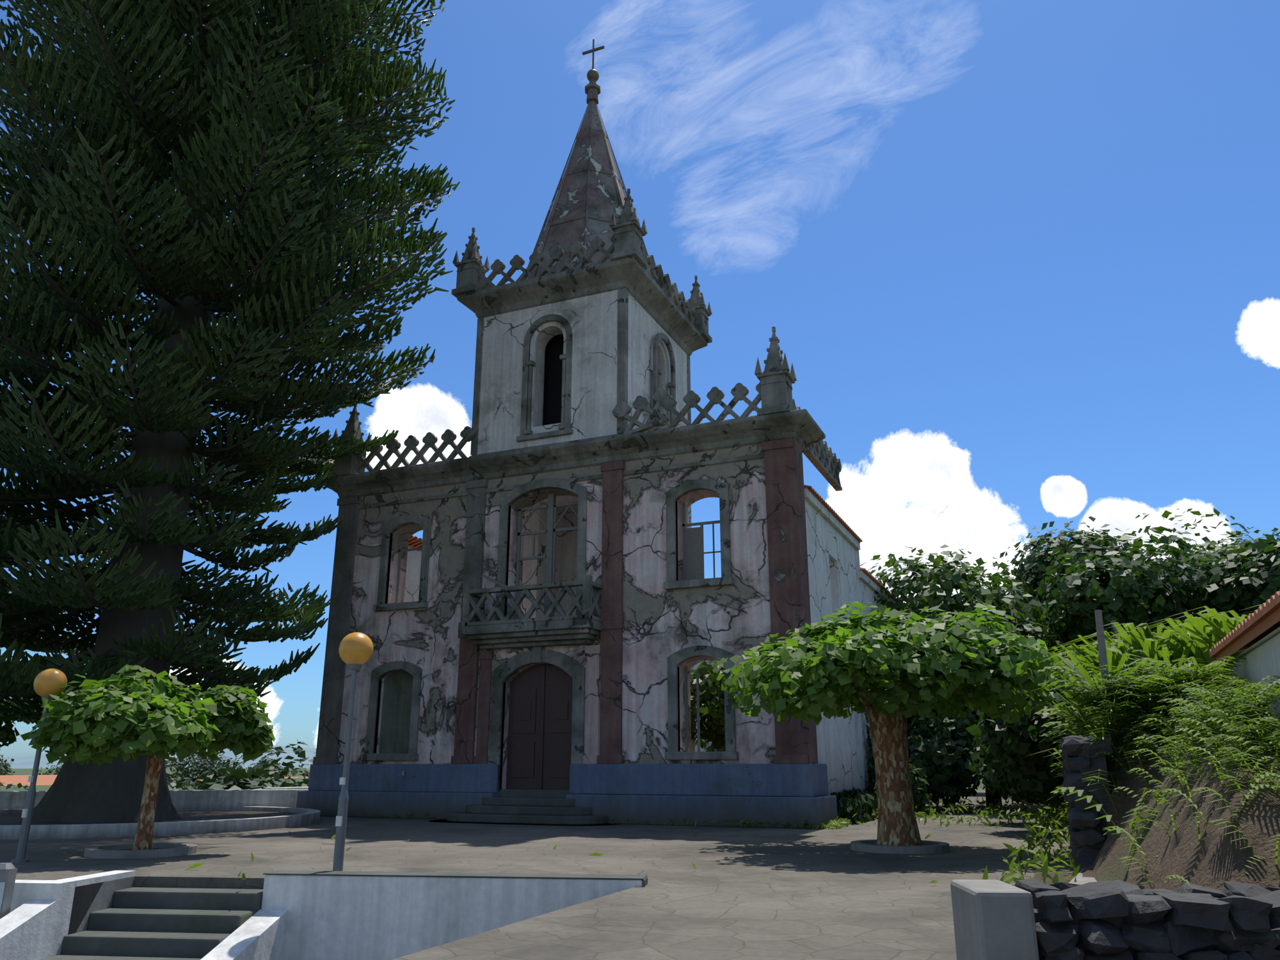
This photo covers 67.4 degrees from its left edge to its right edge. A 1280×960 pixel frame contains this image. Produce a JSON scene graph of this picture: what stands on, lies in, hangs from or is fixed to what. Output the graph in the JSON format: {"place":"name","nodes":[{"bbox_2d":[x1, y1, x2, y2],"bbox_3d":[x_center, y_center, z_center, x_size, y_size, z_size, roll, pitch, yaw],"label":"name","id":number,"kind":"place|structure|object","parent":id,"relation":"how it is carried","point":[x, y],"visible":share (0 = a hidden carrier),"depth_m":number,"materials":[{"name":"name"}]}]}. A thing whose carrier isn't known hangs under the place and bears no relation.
{"place":"outdoors","nodes":[
{"label":"outdoors","id":0,"kind":"place"},
{"bbox_2d":[0,775,308,785],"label":"village house roofs","id":1,"kind":"structure","parent":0,"point":[41,779],"depth_m":127.99,"materials":[{"name":"tile"}]},
{"bbox_2d":[0,745,316,768],"bbox_3d":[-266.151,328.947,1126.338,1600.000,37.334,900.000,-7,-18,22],"label":"sea","id":2,"kind":"structure","parent":0,"point":[27,761],"depth_m":955.30,"materials":[{"name":"blue liquid"}]},
{"bbox_2d":[0,768,985,791],"bbox_3d":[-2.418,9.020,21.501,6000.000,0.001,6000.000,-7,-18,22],"label":"ground","id":3,"kind":"structure","parent":0,"point":[28,772],"depth_m":210.71,"materials":[{"name":"green plant"}]},
{"bbox_2d":[0,754,14,775],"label":"tree","id":4,"kind":"object","parent":3,"relation":"on","point":[4,765],"visible":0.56,"depth_m":157.88,"materials":[{"name":"green plant"}]},
{"bbox_2d":[0,762,14,774],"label":"tree","id":5,"kind":"object","parent":3,"relation":"on","point":[13,772],"visible":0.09,"depth_m":174.36,"materials":[{"name":"green plant"}]},
{"bbox_2d":[1,782,29,791],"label":"bush","id":6,"kind":"object","parent":3,"relation":"on","point":[19,785],"depth_m":60.73,"materials":[{"name":"green plant"}]},
{"bbox_2d":[31,762,62,775],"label":"tree","id":7,"kind":"object","parent":3,"relation":"on","point":[56,770],"visible":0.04,"depth_m":167.03,"materials":[{"name":"green plant"}]},
{"bbox_2d":[165,755,191,777],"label":"tree","id":8,"kind":"object","parent":3,"relation":"on","point":[168,763],"visible":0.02,"depth_m":156.78,"materials":[{"name":"green plant"}]},
{"bbox_2d":[165,759,196,787],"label":"bush","id":9,"kind":"object","parent":3,"relation":"on","point":[176,772],"visible":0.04,"depth_m":102.02,"materials":[{"name":"green plant"}]},
{"bbox_2d":[165,768,200,789],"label":"bush","id":10,"kind":"object","parent":3,"relation":"on","point":[169,773],"visible":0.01,"depth_m":45.25,"materials":[{"name":"green plant"}]},
{"bbox_2d":[170,749,239,782],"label":"bush","id":11,"kind":"object","parent":3,"relation":"on","point":[205,765],"depth_m":154.28,"materials":[{"name":"green plant"}]},
{"bbox_2d":[167,764,282,789],"bbox_3d":[-15.112,13.150,36.228,7.446,4.614,5.223,0,-17,1],"label":"bush","id":12,"kind":"object","parent":3,"relation":"on","point":[243,779],"visible":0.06,"depth_m":36.63,"materials":[{"name":"green plant"}]},
{"bbox_2d":[206,757,255,775],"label":"bush","id":13,"kind":"object","parent":3,"relation":"on","point":[230,765],"visible":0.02,"depth_m":214.61,"materials":[{"name":"green plant"}]},
{"bbox_2d":[215,739,316,787],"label":"bush","id":14,"kind":"object","parent":3,"relation":"on","point":[299,752],"visible":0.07,"depth_m":58.88,"materials":[{"name":"green plant"}]},
{"bbox_2d":[252,755,289,776],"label":"tree","id":15,"kind":"object","parent":3,"relation":"on","point":[275,765],"visible":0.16,"depth_m":223.41,"materials":[{"name":"green plant"}]},
{"bbox_2d":[0,790,1075,959],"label":"plaza paving","id":16,"kind":"structure","parent":0,"point":[793,894],"depth_m":11.53,"materials":[{"name":"grey concrete"}]},
{"bbox_2d":[10,696,54,862],"bbox_3d":[-8.143,3.987,12.910,0.220,2.140,0.209,-7,-18,22],"label":"lamp post","id":17,"kind":"object","parent":16,"relation":"on","point":[24,834],"visible":0.82,"depth_m":12.75,"materials":[{"name":"grey metal"}]},
{"bbox_2d":[21,775,33,817],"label":"lamp post stickers","id":18,"kind":"object","parent":17,"relation":"attached to","point":[24,813],"visible":1,"depth_m":12.73,"materials":[{"name":"white paper"}]},
{"bbox_2d":[33,668,67,696],"bbox_3d":[-8.143,2.808,13.261,0.400,0.400,0.400,-7,-18,22],"label":"lamp globe","id":19,"kind":"object","parent":17,"relation":"on","point":[48,682],"visible":0.94,"depth_m":13.13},
{"bbox_2d":[83,842,197,858],"bbox_3d":[-7.107,5.287,13.703,1.440,0.100,1.440,-7,-18,22],"label":"tree curb ring","id":20,"kind":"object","parent":16,"relation":"on","point":[116,852],"depth_m":13.25,"materials":[{"name":"concrete"}]},
{"bbox_2d":[120,848,168,849],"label":"tree pit soil","id":21,"kind":"structure","parent":16,"relation":"on","point":[153,848],"depth_m":14.12,"materials":[{"name":"brown soil"}]},
{"bbox_2d":[20,664,275,849],"bbox_3d":[-7.194,4.091,14.051,3.478,2.605,3.566,-7,-18,22],"label":"plane tree","id":22,"kind":"object","parent":21,"relation":"on","point":[98,724],"depth_m":13.15,"materials":[{"name":"green plant"}]},
{"bbox_2d":[0,810,300,824],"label":"planter soil","id":23,"kind":"structure","parent":16,"relation":"on","point":[9,819],"depth_m":21.27,"materials":[{"name":"brown soil"}]},
{"bbox_2d":[0,0,460,823],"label":"norfolk pine","id":24,"kind":"object","parent":23,"relation":"on","point":[83,80],"depth_m":21.57,"materials":[{"name":"green plant"}]},
{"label":"plane tree soil","id":25,"kind":"structure","parent":23,"relation":"on","visible":0},
{"bbox_2d":[0,715,19,750],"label":"plane tree","id":26,"kind":"object","parent":25,"relation":"on","point":[7,733],"visible":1,"depth_m":19.35,"materials":[{"name":"green plant"}]},
{"bbox_2d":[0,786,308,811],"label":"white parapet","id":27,"kind":"structure","parent":16,"relation":"on","point":[203,800],"depth_m":24.24,"materials":[{"name":"white paint"}]},
{"bbox_2d":[0,806,319,839],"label":"planter wall","id":28,"kind":"structure","parent":16,"relation":"on","point":[306,816],"depth_m":17.57,"materials":[{"name":"grey concrete"}]},
{"bbox_2d":[332,663,362,871],"bbox_3d":[-3.405,3.327,11.130,0.220,2.390,0.209,-7,-18,22],"label":"lamp post","id":29,"kind":"object","parent":16,"relation":"on","point":[340,836],"visible":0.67,"depth_m":11.04,"materials":[{"name":"grey metal"}]},
{"bbox_2d":[335,777,345,826],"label":"lamp post stickers","id":30,"kind":"object","parent":29,"relation":"attached to","point":[338,821],"visible":1,"depth_m":10.92,"materials":[{"name":"white paper"}]},
{"bbox_2d":[338,632,373,664],"bbox_3d":[-3.405,2.029,11.517,0.400,0.400,0.400,-7,-18,22],"label":"lamp globe","id":31,"kind":"object","parent":29,"relation":"on","point":[356,648],"visible":0.97,"depth_m":11.38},
{"bbox_2d":[428,796,618,826],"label":"church steps","id":32,"kind":"structure","parent":16,"relation":"on","point":[545,811],"depth_m":21.22,"materials":[{"name":"grey stone"}]},
{"bbox_2d":[296,763,837,829],"bbox_3d":[-2.239,7.289,22.447,13.450,1.250,1.500,-7,-18,22],"label":"wall base","id":33,"kind":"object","parent":16,"relation":"on","point":[798,793],"depth_m":20.91,"materials":[{"name":"blue paint"}]},
{"bbox_2d":[60,791,1081,883],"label":"kerb weeds","id":34,"kind":"object","parent":16,"relation":"on","point":[1044,859],"visible":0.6,"depth_m":15.91,"materials":[{"name":"green plant"}]},
{"bbox_2d":[320,812,851,829],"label":"church base weeds","id":35,"kind":"object","parent":16,"relation":"on","point":[836,823],"visible":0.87,"depth_m":19.59,"materials":[{"name":"green plant"}]},
{"bbox_2d":[408,484,898,661],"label":"church eave tiles","id":36,"kind":"object","parent":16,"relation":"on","point":[415,542],"visible":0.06,"depth_m":27.41,"materials":[{"name":"tile"}]},
{"bbox_2d":[312,496,361,764],"bbox_3d":[-8.022,3.868,25.499,0.722,7.050,0.130,-7,-18,22],"label":"corner pilaster","id":37,"kind":"object","parent":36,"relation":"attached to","point":[329,727],"visible":1,"depth_m":25.43,"materials":[{"name":"grey stone"}]},
{"bbox_2d":[451,629,479,764],"bbox_3d":[-4.223,5.242,23.369,0.600,3.200,0.130,-7,-18,22],"label":"pilaster","id":38,"kind":"object","parent":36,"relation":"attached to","point":[466,710],"visible":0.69,"depth_m":23.29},
{"bbox_2d":[458,478,488,629],"bbox_3d":[-4.223,1.863,24.375,0.600,3.848,0.130,-7,-18,22],"label":"pilaster","id":39,"kind":"object","parent":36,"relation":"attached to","point":[473,559],"visible":0.69,"depth_m":24.48,"materials":[{"name":"paint"}]},
{"bbox_2d":[499,789,569,798],"bbox_3d":[-2.259,7.549,22.322,1.900,0.680,0.800,-7,-18,22],"label":"door sill","id":40,"kind":"structure","parent":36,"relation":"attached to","point":[532,793],"depth_m":22.06,"materials":[{"name":"stone"}]},
{"bbox_2d":[403,546,719,751],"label":"interior wall","id":41,"kind":"structure","parent":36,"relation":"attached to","point":[412,583],"depth_m":28.17,"materials":[{"name":"white paint"}]},
{"bbox_2d":[583,644,600,763],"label":"pilaster","id":42,"kind":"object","parent":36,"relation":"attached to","point":[592,653],"depth_m":22.02,"materials":[{"name":"grey paint"}]},
{"bbox_2d":[597,619,624,763],"bbox_3d":[-0.664,4.802,21.888,0.600,3.200,0.130,-7,-18,22],"label":"pilaster","id":43,"kind":"object","parent":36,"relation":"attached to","point":[610,700],"visible":1,"depth_m":21.85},
{"bbox_2d":[689,659,725,751],"bbox_3d":[2.790,5.969,25.041,4.514,2.836,3.495,-7,-18,22],"label":"shrub","id":44,"kind":"object","parent":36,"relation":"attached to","point":[712,720],"visible":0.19,"depth_m":24.52,"materials":[{"name":"green plant"}]},
{"bbox_2d":[791,438,817,763],"bbox_3d":[3.586,2.522,20.977,0.090,7.050,0.640,-7,-18,22],"label":"corner pilaster","id":45,"kind":"object","parent":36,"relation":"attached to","point":[811,741],"visible":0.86,"depth_m":21.10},
{"bbox_2d":[804,498,951,804],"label":"side wall","id":46,"kind":"structure","parent":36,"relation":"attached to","point":[836,582],"depth_m":23.64,"materials":[{"name":"white paint"}]},
{"bbox_2d":[804,488,906,616],"bbox_3d":[9.311,4.541,35.037,0.800,1.000,29.200,-7,-18,22],"label":"roof edge","id":47,"kind":"object","parent":46,"relation":"attached to","point":[813,500],"visible":0.52,"depth_m":25.84,"materials":[{"name":"grey stone"}]},
{"bbox_2d":[829,712,924,824],"bbox_3d":[6.463,7.497,25.595,0.709,2.903,10.708,-7,-18,22],"label":"bush","id":48,"kind":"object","parent":16,"relation":"on","point":[848,807],"depth_m":22.01,"materials":[{"name":"green plant"}]},
{"bbox_2d":[712,600,1069,846],"bbox_3d":[3.742,3.760,14.912,5.521,3.742,5.090,-7,-18,22],"label":"plane tree","id":49,"kind":"object","parent":16,"relation":"on","point":[829,669],"depth_m":13.85,"materials":[{"name":"green plant"}]},
{"bbox_2d":[867,762,929,809],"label":"shrub leaves","id":50,"kind":"object","parent":16,"relation":"on","point":[919,787],"visible":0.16,"depth_m":24.07,"materials":[{"name":"green plant"}]},
{"bbox_2d":[850,839,949,854],"bbox_3d":[3.894,5.495,14.402,1.440,0.100,1.440,-7,-18,22],"label":"tree curb ring","id":51,"kind":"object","parent":16,"relation":"on","point":[928,847],"depth_m":13.88,"materials":[{"name":"concrete"}]},
{"bbox_2d":[906,712,984,807],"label":"shrub leaves","id":52,"kind":"object","parent":16,"relation":"on","point":[942,766],"visible":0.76,"depth_m":25.86,"materials":[{"name":"green plant"}]},
{"bbox_2d":[860,544,1075,806],"bbox_3d":[10.402,6.139,30.858,7.762,8.269,8.046,-7,-18,22],"label":"tree","id":53,"kind":"object","parent":16,"relation":"on","point":[948,578],"depth_m":29.54,"materials":[{"name":"green plant"}]},
{"bbox_2d":[906,700,967,739],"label":"shrub leaves","id":54,"kind":"object","parent":53,"relation":"attached to","point":[910,719],"visible":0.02,"depth_m":29.25,"materials":[{"name":"green plant"}]},
{"bbox_2d":[908,688,1044,775],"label":"shrub leaves","id":55,"kind":"object","parent":53,"relation":"attached to","point":[973,715],"visible":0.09,"depth_m":27.40,"materials":[{"name":"green plant"}]},
{"bbox_2d":[1015,878,1279,959],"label":"stone wall","id":56,"kind":"structure","parent":16,"relation":"on","point":[1118,920],"depth_m":5.02,"materials":[{"name":"grey stone"}]},
{"bbox_2d":[337,444,775,796],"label":"facade wall","id":57,"kind":"structure","parent":0,"point":[662,624],"depth_m":22.86,"materials":[{"name":"grey paint"}]},
{"bbox_2d":[378,670,413,753],"bbox_3d":[-6.079,5.877,24.379,1.120,2.060,0.100,-7,-18,22],"label":"window","id":58,"kind":"structure","parent":57,"relation":"in","point":[394,737],"depth_m":24.36,"materials":[{"name":"green wood"}]},
{"bbox_2d":[473,650,494,764],"bbox_3d":[-3.771,5.459,23.134,0.400,2.650,0.070,-7,-18,22],"label":"pilaster","id":59,"kind":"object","parent":57,"relation":"attached to","point":[485,658],"depth_m":23.13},
{"bbox_2d":[461,574,602,649],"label":"balcony","id":60,"kind":"structure","parent":57,"relation":"attached to","point":[566,628],"depth_m":22.50,"materials":[{"name":"grey stone"}]},
{"bbox_2d":[505,663,572,789],"bbox_3d":[-2.292,5.816,22.756,1.900,2.890,0.130,-7,-18,22],"label":"church door","id":61,"kind":"structure","parent":57,"relation":"in","point":[539,735],"depth_m":22.73,"materials":[{"name":"brown wood"}]},
{"bbox_2d":[394,493,720,751],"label":"window frames","id":62,"kind":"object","parent":57,"relation":"in","point":[693,553],"visible":0.66,"depth_m":23.71,"materials":[{"name":"white wood"}]},
{"bbox_2d":[320,408,825,792],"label":"stone trim","id":63,"kind":"structure","parent":57,"relation":"attached to","point":[803,428],"depth_m":23.11,"materials":[{"name":"grey stone"}]},
{"bbox_2d":[611,387,670,434],"bbox_3d":[0.074,-1.626,23.422,1.497,0.968,0.180,-20,-29,14],"label":"balustrade","id":64,"kind":"object","parent":63,"relation":"on","point":[640,404],"visible":0.95,"depth_m":23.33,"materials":[{"name":"grey stone"}]},
{"bbox_2d":[328,326,842,490],"bbox_3d":[-1.187,-0.972,27.432,13.035,2.270,7.216,-7,-18,22],"label":"roof balustrade","id":65,"kind":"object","parent":57,"relation":"on","point":[776,378],"depth_m":23.60,"materials":[{"name":"grey stone"}]},
{"bbox_2d":[600,460,625,620],"bbox_3d":[-0.664,1.422,22.894,0.600,3.848,0.130,-7,-18,22],"label":"pilaster","id":66,"kind":"object","parent":57,"relation":"attached to","point":[612,551],"visible":1,"depth_m":22.85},
{"bbox_2d":[473,289,691,513],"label":"church tower","id":67,"kind":"structure","parent":0,"point":[592,320],"depth_m":25.27,"materials":[{"name":"white paint"}]},
{"bbox_2d":[451,188,712,343],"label":"tower parapet","id":68,"kind":"structure","parent":67,"relation":"on","point":[626,239],"depth_m":26.05,"materials":[{"name":"grey stone"}]},
{"bbox_2d":[456,256,707,457],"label":"stone trim","id":69,"kind":"structure","parent":67,"relation":"attached to","point":[624,277],"depth_m":25.35,"materials":[{"name":"grey stone"}]},
{"bbox_2d":[524,78,648,279],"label":"church spire","id":70,"kind":"structure","parent":67,"relation":"on","point":[589,200],"depth_m":27.86,"materials":[{"name":"grey stone"}]},
{"bbox_2d":[582,39,604,81],"bbox_3d":[-1.482,-13.286,30.387,0.704,1.580,0.399,-19,-25,48],"label":"cross","id":71,"kind":"object","parent":70,"relation":"on","point":[592,73],"visible":0.96,"depth_m":30.29,"materials":[{"name":"grey metal"}]},
{"bbox_2d":[520,501,695,751],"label":"church inner walls","id":72,"kind":"structure","parent":0,"point":[534,571],"depth_m":27.26,"materials":[{"name":"white paint"}]},
{"bbox_2d":[0,0,1279,756],"label":"sky","id":73,"kind":"structure","parent":0,"point":[1016,264],"materials":[{"name":"blue"}]},
{"bbox_2d":[761,437,808,763],"bbox_3d":[3.134,2.486,20.856,0.722,7.050,0.130,-7,-18,22],"label":"pilaster","id":74,"kind":"object","parent":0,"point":[790,740],"visible":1,"depth_m":21.04,"materials":[{"name":"brown paint"}]},
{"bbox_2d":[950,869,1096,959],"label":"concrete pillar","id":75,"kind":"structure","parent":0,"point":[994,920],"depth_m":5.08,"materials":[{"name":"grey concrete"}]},
{"bbox_2d":[1058,733,1114,872],"bbox_3d":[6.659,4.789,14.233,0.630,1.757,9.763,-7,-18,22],"label":"stone pillar","id":76,"kind":"structure","parent":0,"point":[1087,832],"depth_m":10.28,"materials":[{"name":"grey stone"}]},
{"bbox_2d":[1034,682,1279,891],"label":"earth embankment","id":77,"kind":"structure","parent":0,"point":[1214,857],"depth_m":7.00,"materials":[{"name":"brown soil"}]},
{"bbox_2d":[967,724,995,778],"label":"shrub leaves","id":78,"kind":"object","parent":77,"relation":"on","point":[978,745],"depth_m":24.84,"materials":[{"name":"green plant"}]},
{"bbox_2d":[968,712,1064,806],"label":"shrub leaves","id":79,"kind":"object","parent":77,"relation":"on","point":[1017,797],"visible":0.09,"depth_m":20.73,"materials":[{"name":"green plant"}]},
{"bbox_2d":[965,672,1074,806],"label":"shrub leaves","id":80,"kind":"object","parent":77,"relation":"on","point":[1013,747],"visible":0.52,"depth_m":18.10,"materials":[{"name":"green plant"}]},
{"bbox_2d":[983,515,1153,647],"bbox_3d":[18.012,6.285,39.772,8.102,8.965,7.610,-7,-18,22],"label":"tree","id":81,"kind":"object","parent":77,"relation":"on","point":[1031,572],"visible":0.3,"depth_m":39.07,"materials":[{"name":"green plant"}]},
{"bbox_2d":[1094,609,1120,718],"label":"fence posts","id":82,"kind":"object","parent":77,"relation":"on","point":[1102,652],"visible":0.45,"depth_m":11.72,"materials":[{"name":"grey wood"}]},
{"bbox_2d":[1027,525,1230,659],"bbox_3d":[14.427,4.370,28.166,5.637,5.814,6.652,-7,-18,22],"label":"tree","id":83,"kind":"object","parent":77,"relation":"on","point":[1126,591],"visible":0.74,"depth_m":26.64,"materials":[{"name":"green plant"}]},
{"bbox_2d":[1025,604,1279,888],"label":"ferns","id":84,"kind":"object","parent":77,"relation":"on","point":[1160,670],"visible":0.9,"depth_m":10.50,"materials":[{"name":"green plant"}]},
{"bbox_2d":[1116,508,1260,570],"bbox_3d":[19.422,4.951,34.500,6.692,7.815,7.919,-7,-18,22],"label":"tree","id":85,"kind":"object","parent":77,"relation":"on","point":[1166,514],"visible":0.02,"depth_m":33.92,"materials":[{"name":"green plant"}]},
{"bbox_2d":[1103,720,1279,835],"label":"slope tufts","id":86,"kind":"object","parent":77,"relation":"on","point":[1270,734],"visible":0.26,"depth_m":8.12,"materials":[{"name":"green plant"}]},
{"bbox_2d":[1135,540,1254,616],"bbox_3d":[17.512,4.522,29.276,5.380,5.756,6.377,-7,-18,22],"label":"tree","id":87,"kind":"object","parent":77,"relation":"on","point":[1199,558],"visible":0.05,"depth_m":29.15,"materials":[{"name":"green plant"}]},
{"bbox_2d":[1144,529,1276,560],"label":"tree","id":88,"kind":"object","parent":77,"relation":"on","point":[1245,535],"depth_m":41.30,"materials":[{"name":"green plant"}]},
{"bbox_2d":[1191,534,1279,618],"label":"tree","id":89,"kind":"object","parent":77,"relation":"on","point":[1241,588],"visible":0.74,"depth_m":25.02,"materials":[{"name":"green plant"}]},
{"bbox_2d":[1191,526,1279,551],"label":"tree","id":90,"kind":"object","parent":77,"relation":"on","point":[1256,531],"visible":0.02,"depth_m":49.68,"materials":[{"name":"green plant"}]},
{"bbox_2d":[1227,626,1279,716],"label":"neighbour house walls","id":91,"kind":"structure","parent":77,"relation":"on","point":[1262,656],"depth_m":9.71,"materials":[{"name":"white paint"}]},
{"bbox_2d":[1208,588,1279,664],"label":"neighbour roof tiles","id":92,"kind":"object","parent":91,"relation":"on","point":[1262,621],"visible":0.99,"depth_m":9.64,"materials":[{"name":"orange tile"}]},
{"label":"street","id":93,"kind":"structure","parent":0,"visible":0},
{"bbox_2d":[0,862,17,919],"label":"info post","id":94,"kind":"object","parent":93,"relation":"on","point":[8,873],"visible":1,"depth_m":9.57,"materials":[{"name":"grey concrete"}]},
{"bbox_2d":[0,881,5,911],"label":"info post label","id":95,"kind":"object","parent":94,"relation":"attached to","point":[2,886],"visible":1,"depth_m":9.51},
{"bbox_2d":[0,870,287,959],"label":"white stair walls","id":96,"kind":"structure","parent":93,"relation":"on","point":[35,922],"depth_m":9.77,"materials":[{"name":"white concrete"}]},
{"bbox_2d":[40,887,263,959],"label":"stairs","id":97,"kind":"structure","parent":93,"relation":"on","point":[157,923],"depth_m":10.04,"materials":[{"name":"concrete"}]},
{"bbox_2d":[261,874,642,959],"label":"white wall","id":98,"kind":"structure","parent":93,"relation":"on","point":[354,918],"depth_m":10.19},
{"bbox_2d":[263,870,647,887],"bbox_3d":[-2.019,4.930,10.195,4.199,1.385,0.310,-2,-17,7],"label":"wall cap","id":99,"kind":"object","parent":98,"relation":"on","point":[644,878],"visible":0.93,"depth_m":10.35,"materials":[{"name":"concrete"}]}
]}

